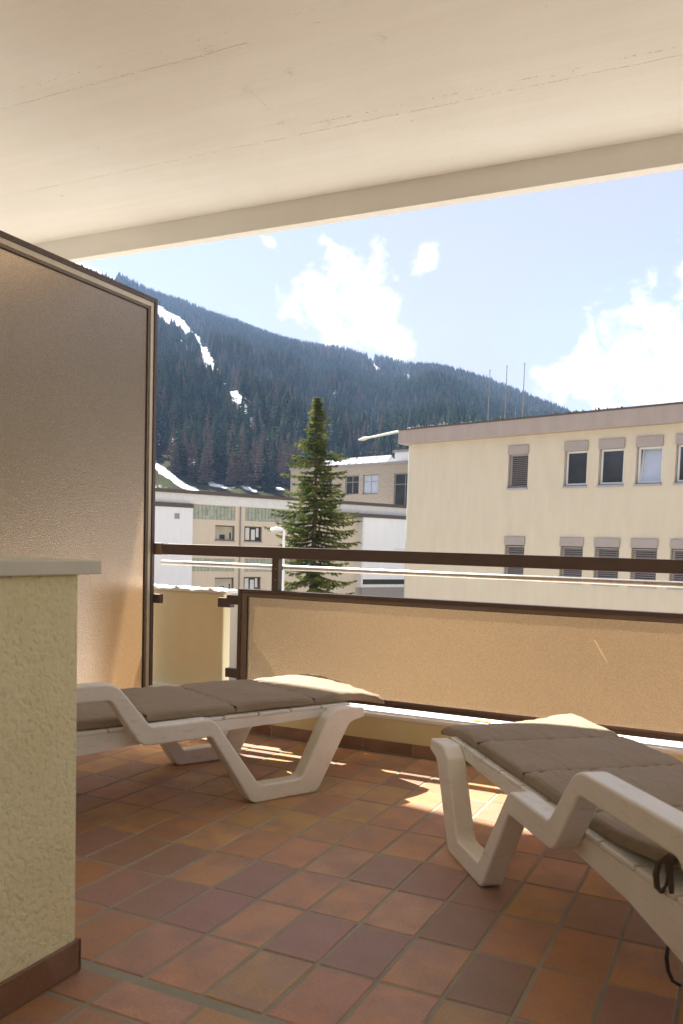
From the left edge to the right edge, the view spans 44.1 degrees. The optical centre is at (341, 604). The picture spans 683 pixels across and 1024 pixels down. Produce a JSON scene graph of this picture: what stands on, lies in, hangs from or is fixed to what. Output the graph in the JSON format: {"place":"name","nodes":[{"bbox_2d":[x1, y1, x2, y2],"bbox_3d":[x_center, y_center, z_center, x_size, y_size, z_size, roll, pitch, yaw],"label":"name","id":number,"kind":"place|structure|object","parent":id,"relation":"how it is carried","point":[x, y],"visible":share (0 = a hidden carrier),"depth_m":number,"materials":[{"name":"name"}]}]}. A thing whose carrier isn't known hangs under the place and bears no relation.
{"place":"outdoors","nodes":[
{"label":"outdoors","id":0,"kind":"place"},
{"bbox_2d":[76,262,378,558],"bbox_3d":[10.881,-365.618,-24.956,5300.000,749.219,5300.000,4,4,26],"label":"mountain","id":1,"kind":"structure","parent":0,"point":[166,478],"depth_m":430.26,"materials":[{"name":"white snow"}]},
{"bbox_2d":[156,429,160,455],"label":"conifer tree","id":2,"kind":"object","parent":1,"relation":"on","point":[157,442],"visible":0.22,"depth_m":462.51,"materials":[{"name":"green plant"}]},
{"bbox_2d":[166,422,175,457],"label":"larch tree","id":3,"kind":"object","parent":1,"relation":"on","point":[170,445],"visible":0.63,"depth_m":450.96,"materials":[{"name":"plant"}]},
{"bbox_2d":[168,436,179,470],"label":"larch tree","id":4,"kind":"object","parent":1,"relation":"on","point":[171,456],"visible":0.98,"depth_m":426.27,"materials":[{"name":"plant"}]},
{"bbox_2d":[170,441,180,471],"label":"larch tree","id":5,"kind":"object","parent":1,"relation":"on","point":[173,460],"visible":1,"depth_m":424.91,"materials":[{"name":"plant"}]},
{"bbox_2d":[167,419,190,472],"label":"conifer tree","id":6,"kind":"object","parent":1,"relation":"on","point":[182,457],"visible":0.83,"depth_m":430.68,"materials":[{"name":"green plant"}]},
{"bbox_2d":[182,425,190,462],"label":"larch tree","id":7,"kind":"object","parent":1,"relation":"on","point":[184,439],"visible":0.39,"depth_m":446.45,"materials":[{"name":"plant"}]},
{"bbox_2d":[182,434,192,469],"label":"larch tree","id":8,"kind":"object","parent":1,"relation":"on","point":[185,451],"visible":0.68,"depth_m":438.26,"materials":[{"name":"plant"}]},
{"bbox_2d":[187,439,199,479],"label":"larch tree","id":9,"kind":"object","parent":1,"relation":"on","point":[194,454],"visible":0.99,"depth_m":426.62,"materials":[{"name":"plant"}]},
{"bbox_2d":[187,432,199,472],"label":"larch tree","id":10,"kind":"object","parent":1,"relation":"on","point":[192,451],"visible":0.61,"depth_m":442.52,"materials":[{"name":"plant"}]},
{"bbox_2d":[196,434,201,456],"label":"conifer tree","id":11,"kind":"object","parent":1,"relation":"on","point":[200,438],"visible":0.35,"depth_m":451.87,"materials":[{"name":"green plant"}]},
{"bbox_2d":[196,434,204,472],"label":"conifer tree","id":12,"kind":"object","parent":1,"relation":"on","point":[202,445],"visible":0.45,"depth_m":439.10,"materials":[{"name":"green plant"}]},
{"bbox_2d":[199,457,207,483],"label":"larch tree","id":13,"kind":"object","parent":1,"relation":"on","point":[204,477],"visible":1,"depth_m":422.05,"materials":[{"name":"grey plant"}]},
{"bbox_2d":[197,448,210,483],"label":"larch tree","id":14,"kind":"object","parent":1,"relation":"on","point":[201,465],"visible":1,"depth_m":422.07,"materials":[{"name":"plant"}]},
{"bbox_2d":[198,436,214,479],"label":"larch tree","id":15,"kind":"object","parent":1,"relation":"on","point":[210,456],"visible":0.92,"depth_m":425.59,"materials":[{"name":"plant"}]},
{"bbox_2d":[209,434,225,477],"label":"conifer tree","id":16,"kind":"object","parent":1,"relation":"on","point":[215,453],"visible":0.88,"depth_m":435.34,"materials":[{"name":"green plant"}]},
{"bbox_2d":[216,438,228,477],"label":"conifer tree","id":17,"kind":"object","parent":1,"relation":"on","point":[224,457],"visible":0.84,"depth_m":439.29,"materials":[{"name":"green plant"}]},
{"bbox_2d":[226,432,231,462],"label":"larch tree","id":18,"kind":"object","parent":1,"relation":"on","point":[227,448],"visible":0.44,"depth_m":462.06,"materials":[{"name":"plant"}]},
{"bbox_2d":[225,455,236,485],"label":"larch tree","id":19,"kind":"object","parent":1,"relation":"on","point":[230,473],"visible":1,"depth_m":424.98,"materials":[{"name":"plant"}]},
{"bbox_2d":[226,433,235,464],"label":"conifer tree","id":20,"kind":"object","parent":1,"relation":"on","point":[232,441],"visible":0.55,"depth_m":455.13,"materials":[{"name":"green plant"}]},
{"bbox_2d":[225,444,238,481],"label":"larch tree","id":21,"kind":"object","parent":1,"relation":"on","point":[234,460],"visible":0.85,"depth_m":428.95,"materials":[{"name":"grey plant"}]},
{"bbox_2d":[229,433,243,475],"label":"conifer tree","id":22,"kind":"object","parent":1,"relation":"on","point":[238,446],"visible":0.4,"depth_m":441.49,"materials":[{"name":"green plant"}]},
{"bbox_2d":[233,434,250,483],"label":"larch tree","id":23,"kind":"object","parent":1,"relation":"on","point":[238,463],"visible":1,"depth_m":425.37,"materials":[{"name":"plant"}]},
{"bbox_2d":[242,464,249,485],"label":"larch tree","id":24,"kind":"object","parent":1,"relation":"on","point":[245,481],"visible":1,"depth_m":425.59,"materials":[{"name":"plant"}]},
{"bbox_2d":[241,433,251,471],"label":"conifer tree","id":25,"kind":"object","parent":1,"relation":"on","point":[244,440],"visible":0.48,"depth_m":455.02,"materials":[{"name":"green plant"}]},
{"bbox_2d":[242,453,251,478],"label":"larch tree","id":26,"kind":"object","parent":1,"relation":"on","point":[248,466],"visible":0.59,"depth_m":438.93,"materials":[{"name":"plant"}]},
{"bbox_2d":[245,438,251,470],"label":"larch tree","id":27,"kind":"object","parent":1,"relation":"on","point":[248,453],"visible":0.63,"depth_m":456.28,"materials":[{"name":"plant"}]},
{"bbox_2d":[247,435,252,460],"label":"conifer tree","id":28,"kind":"object","parent":1,"relation":"on","point":[249,445],"visible":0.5,"depth_m":469.38,"materials":[{"name":"green plant"}]},
{"bbox_2d":[249,440,256,474],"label":"larch tree","id":29,"kind":"object","parent":1,"relation":"on","point":[252,457],"visible":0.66,"depth_m":462.05,"materials":[{"name":"plant"}]},
{"bbox_2d":[250,430,259,460],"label":"conifer tree","id":30,"kind":"object","parent":1,"relation":"on","point":[256,439],"visible":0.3,"depth_m":471.81,"materials":[{"name":"green plant"}]},
{"bbox_2d":[250,436,260,476],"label":"larch tree","id":31,"kind":"object","parent":1,"relation":"on","point":[253,461],"visible":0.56,"depth_m":457.69,"materials":[{"name":"plant"}]},
{"bbox_2d":[251,439,264,480],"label":"larch tree","id":32,"kind":"object","parent":1,"relation":"on","point":[260,462],"visible":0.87,"depth_m":441.58,"materials":[{"name":"plant"}]},
{"bbox_2d":[253,445,264,479],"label":"conifer tree","id":33,"kind":"object","parent":1,"relation":"on","point":[262,457],"visible":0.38,"depth_m":451.39,"materials":[{"name":"green plant"}]},
{"bbox_2d":[257,451,275,489],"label":"conifer tree","id":34,"kind":"object","parent":1,"relation":"on","point":[265,474],"visible":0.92,"depth_m":427.73,"materials":[{"name":"green plant"}]},
{"bbox_2d":[264,461,276,491],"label":"conifer tree","id":35,"kind":"object","parent":1,"relation":"on","point":[271,479],"visible":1,"depth_m":425.36,"materials":[{"name":"green plant"}]},
{"bbox_2d":[268,433,276,458],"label":"larch tree","id":36,"kind":"object","parent":1,"relation":"on","point":[272,442],"visible":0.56,"depth_m":473.19,"materials":[{"name":"plant"}]},
{"bbox_2d":[268,446,280,482],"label":"conifer tree","id":37,"kind":"object","parent":1,"relation":"on","point":[272,459],"visible":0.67,"depth_m":447.25,"materials":[{"name":"green plant"}]},
{"bbox_2d":[270,440,278,474],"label":"conifer tree","id":38,"kind":"object","parent":1,"relation":"on","point":[275,448],"visible":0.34,"depth_m":471.00,"materials":[{"name":"green plant"}]},
{"bbox_2d":[274,444,282,481],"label":"larch tree","id":39,"kind":"object","parent":1,"relation":"on","point":[279,460],"visible":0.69,"depth_m":453.94,"materials":[{"name":"plant"}]},
{"bbox_2d":[276,440,286,475],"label":"conifer tree","id":40,"kind":"object","parent":1,"relation":"on","point":[282,452],"visible":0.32,"depth_m":469.73,"materials":[{"name":"green plant"}]},
{"bbox_2d":[276,443,287,480],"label":"larch tree","id":41,"kind":"object","parent":1,"relation":"on","point":[280,466],"visible":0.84,"depth_m":448.35,"materials":[{"name":"plant"}]},
{"bbox_2d":[281,461,289,484],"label":"conifer tree","id":42,"kind":"object","parent":1,"relation":"on","point":[286,474],"visible":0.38,"depth_m":446.73,"materials":[{"name":"green plant"}]},
{"bbox_2d":[280,433,291,478],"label":"larch tree","id":43,"kind":"object","parent":1,"relation":"on","point":[286,450],"visible":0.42,"depth_m":452.76,"materials":[{"name":"plant"}]},
{"bbox_2d":[280,441,293,486],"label":"larch tree","id":44,"kind":"object","parent":1,"relation":"on","point":[288,471],"visible":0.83,"depth_m":441.82,"materials":[{"name":"plant"}]},
{"bbox_2d":[290,435,299,481],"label":"larch tree","id":45,"kind":"object","parent":1,"relation":"on","point":[295,446],"visible":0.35,"depth_m":458.80,"materials":[{"name":"plant"}]},
{"bbox_2d":[78,262,569,466],"bbox_3d":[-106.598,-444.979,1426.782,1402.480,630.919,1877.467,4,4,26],"label":"conifer forest","id":46,"kind":"object","parent":1,"relation":"on","point":[195,398],"visible":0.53,"depth_m":959.70,"materials":[{"name":"green plant"}]},
{"bbox_2d":[104,275,564,457],"bbox_3d":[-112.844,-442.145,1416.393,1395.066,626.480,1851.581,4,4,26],"label":"larch forest","id":47,"kind":"object","parent":1,"relation":"on","point":[253,426],"visible":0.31,"depth_m":953.64,"materials":[{"name":"plant"}]},
{"bbox_2d":[154,488,406,667],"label":"white building","id":48,"kind":"structure","parent":0,"point":[193,517],"depth_m":52.29,"materials":[{"name":"white paint"}]},
{"bbox_2d":[215,578,232,588],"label":"window","id":49,"kind":"structure","parent":48,"relation":"in","point":[227,583],"depth_m":51.76,"materials":[{"name":"beige glass"}]},
{"bbox_2d":[214,525,235,541],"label":"window","id":50,"kind":"structure","parent":48,"relation":"in","point":[224,533],"depth_m":51.49,"materials":[{"name":"beige glass"}]},
{"bbox_2d":[244,577,259,588],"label":"window","id":51,"kind":"structure","parent":48,"relation":"in","point":[249,582],"depth_m":52.91,"materials":[{"name":"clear glass"}]},
{"bbox_2d":[243,526,262,542],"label":"window","id":52,"kind":"structure","parent":48,"relation":"in","point":[251,534],"depth_m":52.66,"materials":[{"name":"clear glass"}]},
{"bbox_2d":[363,579,403,583],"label":"strip window","id":53,"kind":"structure","parent":48,"relation":"in","point":[365,581],"depth_m":58.54,"materials":[{"name":"grey glass"}]},
{"bbox_2d":[0,0,682,262],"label":"ceiling","id":54,"kind":"structure","parent":0,"point":[128,127],"depth_m":3.37,"materials":[{"name":"paint"}]},
{"bbox_2d":[0,734,682,1023],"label":"floor","id":55,"kind":"structure","parent":0,"point":[350,890],"depth_m":2.26,"materials":[{"name":"tile"}]},
{"bbox_2d":[0,557,100,1017],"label":"wall","id":56,"kind":"structure","parent":55,"relation":"on","point":[40,947],"depth_m":1.77,"materials":[{"name":"paint"}]},
{"bbox_2d":[0,230,157,688],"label":"privacy screen","id":57,"kind":"object","parent":55,"relation":"on","point":[78,376],"visible":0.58,"depth_m":4.12,"materials":[{"name":"brown glass"}]},
{"bbox_2d":[76,682,363,802],"bbox_3d":[-0.937,0.415,3.134,2.068,0.648,0.700,-1,5,-37],"label":"sun lounger","id":58,"kind":"object","parent":55,"relation":"on","point":[226,735],"visible":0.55,"depth_m":3.19,"materials":[{"name":"white plastic"}]},
{"bbox_2d":[76,674,383,730],"bbox_3d":[-0.818,0.258,3.200,2.146,0.356,0.515,-1,5,-37],"label":"lounger cushion","id":59,"kind":"object","parent":58,"relation":"on","point":[194,700],"visible":0.77,"depth_m":3.35,"materials":[{"name":"beige fabric"}]},
{"bbox_2d":[148,682,682,765],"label":"parapet wall","id":60,"kind":"structure","parent":55,"relation":"on","point":[403,732],"depth_m":4.02,"materials":[{"name":"yellow paint"}]},
{"bbox_2d":[154,543,682,741],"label":"balcony railing","id":61,"kind":"object","parent":60,"relation":"on","point":[619,674],"visible":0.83,"depth_m":3.86,"materials":[{"name":"brown metal"}]},
{"bbox_2d":[430,737,682,962],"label":"sun lounger","id":62,"kind":"object","parent":55,"relation":"on","point":[626,873],"visible":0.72,"depth_m":1.94,"materials":[{"name":"white plastic"}]},
{"bbox_2d":[441,713,682,986],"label":"lounger cushion","id":63,"kind":"object","parent":62,"relation":"on","point":[549,757],"visible":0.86,"depth_m":2.48,"materials":[{"name":"beige fabric"}]},
{"bbox_2d":[82,169,682,411],"label":"sky","id":64,"kind":"structure","parent":0,"point":[581,286],"materials":[{"name":"blue"}]},
{"bbox_2d":[413,420,480,427],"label":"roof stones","id":65,"kind":"object","parent":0,"point":[441,424],"visible":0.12,"depth_m":28.94,"materials":[{"name":"stone"}]},
{"bbox_2d":[473,719,489,722],"bbox_3d":[0.650,0.543,3.912,0.075,0.004,0.028,4,4,26],"label":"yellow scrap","id":66,"kind":"object","parent":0,"point":[476,720],"visible":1,"depth_m":3.91,"materials":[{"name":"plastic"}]},
{"bbox_2d":[397,402,682,623],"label":"office building","id":67,"kind":"structure","parent":0,"point":[601,483],"depth_m":25.93,"materials":[{"name":"beige paint"}]},
{"bbox_2d":[487,370,490,419],"bbox_3d":[5.687,-7.668,32.595,0.180,2.754,0.180,4,4,26],"label":"roof mast","id":68,"kind":"object","parent":67,"relation":"on","point":[488,396],"visible":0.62,"depth_m":32.57,"materials":[{"name":"grey metal"}]},
{"bbox_2d":[504,366,507,418],"bbox_3d":[6.320,-7.715,32.480,0.180,2.900,0.180,4,4,26],"label":"roof mast","id":69,"kind":"object","parent":67,"relation":"on","point":[505,395],"visible":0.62,"depth_m":32.45,"materials":[{"name":"grey metal"}]},
{"bbox_2d":[504,537,524,580],"bbox_3d":[5.564,-1.450,27.020,0.770,1.402,0.230,5,5,44],"label":"window","id":70,"kind":"structure","parent":67,"relation":"in","point":[515,545],"depth_m":27.00,"materials":[{"name":"grey metal"}]},
{"bbox_2d":[506,445,528,489],"bbox_3d":[5.650,-4.337,26.823,0.770,1.392,0.230,5,5,44],"label":"window","id":71,"kind":"structure","parent":67,"relation":"in","point":[519,462],"depth_m":26.82,"materials":[{"name":"grey metal"}]},
{"bbox_2d":[522,363,524,416],"bbox_3d":[6.967,-7.737,32.351,0.180,3.000,0.180,4,4,26],"label":"roof mast","id":72,"kind":"object","parent":67,"relation":"on","point":[523,390],"visible":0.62,"depth_m":32.31,"materials":[{"name":"grey metal"}]},
{"bbox_2d":[418,401,676,426],"bbox_3d":[6.678,-5.929,26.476,10.646,0.175,1.314,5,5,44],"label":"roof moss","id":73,"kind":"object","parent":67,"relation":"on","point":[567,412],"visible":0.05,"depth_m":25.43,"materials":[{"name":"green plant"}]},
{"bbox_2d":[557,538,583,584],"bbox_3d":[7.011,-1.313,25.634,0.800,1.402,0.230,5,5,44],"label":"window","id":74,"kind":"structure","parent":67,"relation":"in","point":[568,544],"depth_m":25.61,"materials":[{"name":"grey metal"}]},
{"bbox_2d":[562,440,588,487],"bbox_3d":[7.097,-4.200,25.437,0.800,1.392,0.230,5,5,44],"label":"window","id":75,"kind":"structure","parent":67,"relation":"in","point":[576,472],"depth_m":25.47,"materials":[{"name":"grey glass"}]},
{"bbox_2d":[591,538,619,586],"bbox_3d":[7.832,-1.235,24.852,0.820,1.402,0.230,5,5,44],"label":"window","id":76,"kind":"structure","parent":67,"relation":"in","point":[606,547],"depth_m":24.82,"materials":[{"name":"grey metal"}]},
{"bbox_2d":[596,438,625,486],"bbox_3d":[7.918,-4.122,24.655,0.820,1.392,0.230,5,5,44],"label":"window","id":77,"kind":"structure","parent":67,"relation":"in","point":[612,461],"depth_m":24.68,"materials":[{"name":"grey glass"}]},
{"bbox_2d":[628,539,657,588],"bbox_3d":[8.652,-1.157,24.066,0.810,1.402,0.230,5,5,44],"label":"window","id":78,"kind":"structure","parent":67,"relation":"in","point":[643,548],"depth_m":24.04,"materials":[{"name":"grey metal"}]},
{"bbox_2d":[633,435,663,485],"bbox_3d":[8.791,-4.046,23.924,0.810,1.392,0.384,5,5,44],"label":"window","id":79,"kind":"structure","parent":67,"relation":"in","point":[650,468],"depth_m":23.96,"materials":[{"name":"white glass"}]},
{"bbox_2d":[667,539,682,589],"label":"window","id":80,"kind":"structure","parent":67,"relation":"in","point":[675,544],"depth_m":23.40,"materials":[{"name":"grey metal"}]},
{"bbox_2d":[673,434,682,484],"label":"window","id":81,"kind":"structure","parent":67,"relation":"in","point":[679,437],"depth_m":23.33,"materials":[{"name":"grey glass"}]},
{"label":"ground","id":82,"kind":"structure","parent":0,"visible":0},
{"bbox_2d":[270,527,285,590],"bbox_3d":[-2.452,1.476,31.123,0.617,8.632,0.280,2,4,6],"label":"street lamp","id":83,"kind":"object","parent":82,"relation":"on","point":[277,529],"visible":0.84,"depth_m":30.81,"materials":[{"name":"white metal"}]},
{"bbox_2d":[263,397,362,601],"bbox_3d":[-1.115,-1.700,36.385,4.815,14.332,4.941,4,4,26],"label":"spruce tree","id":84,"kind":"object","parent":82,"relation":"on","point":[313,580],"visible":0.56,"depth_m":36.08,"materials":[{"name":"green plant"}]},
{"bbox_2d":[289,449,408,504],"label":"pebbledash building","id":85,"kind":"structure","parent":82,"relation":"on","point":[379,479],"depth_m":72.48,"materials":[{"name":"beige concrete"}]},
{"bbox_2d":[320,479,331,491],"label":"window","id":86,"kind":"structure","parent":85,"relation":"in","point":[330,481],"depth_m":76.14,"materials":[{"name":"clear glass"}]},
{"bbox_2d":[346,475,358,494],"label":"window","id":87,"kind":"structure","parent":85,"relation":"in","point":[352,482],"depth_m":74.01,"materials":[{"name":"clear glass"}]},
{"bbox_2d":[364,475,377,493],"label":"window","id":88,"kind":"structure","parent":85,"relation":"in","point":[370,481],"depth_m":72.51,"materials":[{"name":"white glass"}]},
{"bbox_2d":[394,473,407,504],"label":"window","id":89,"kind":"structure","parent":85,"relation":"in","point":[401,480],"depth_m":70.22,"materials":[{"name":"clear glass"}]},
{"bbox_2d":[358,427,410,597],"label":"building","id":90,"kind":"structure","parent":82,"relation":"on","point":[378,435],"depth_m":56.51,"materials":[{"name":"white paint"}]},
{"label":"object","id":91,"kind":"structure","parent":82,"relation":"on","visible":0},
{"bbox_2d":[153,584,237,684],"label":"end wall block","id":92,"kind":"structure","parent":91,"relation":"on","point":[191,634],"depth_m":4.63,"materials":[{"name":"beige paint"}]}
]}

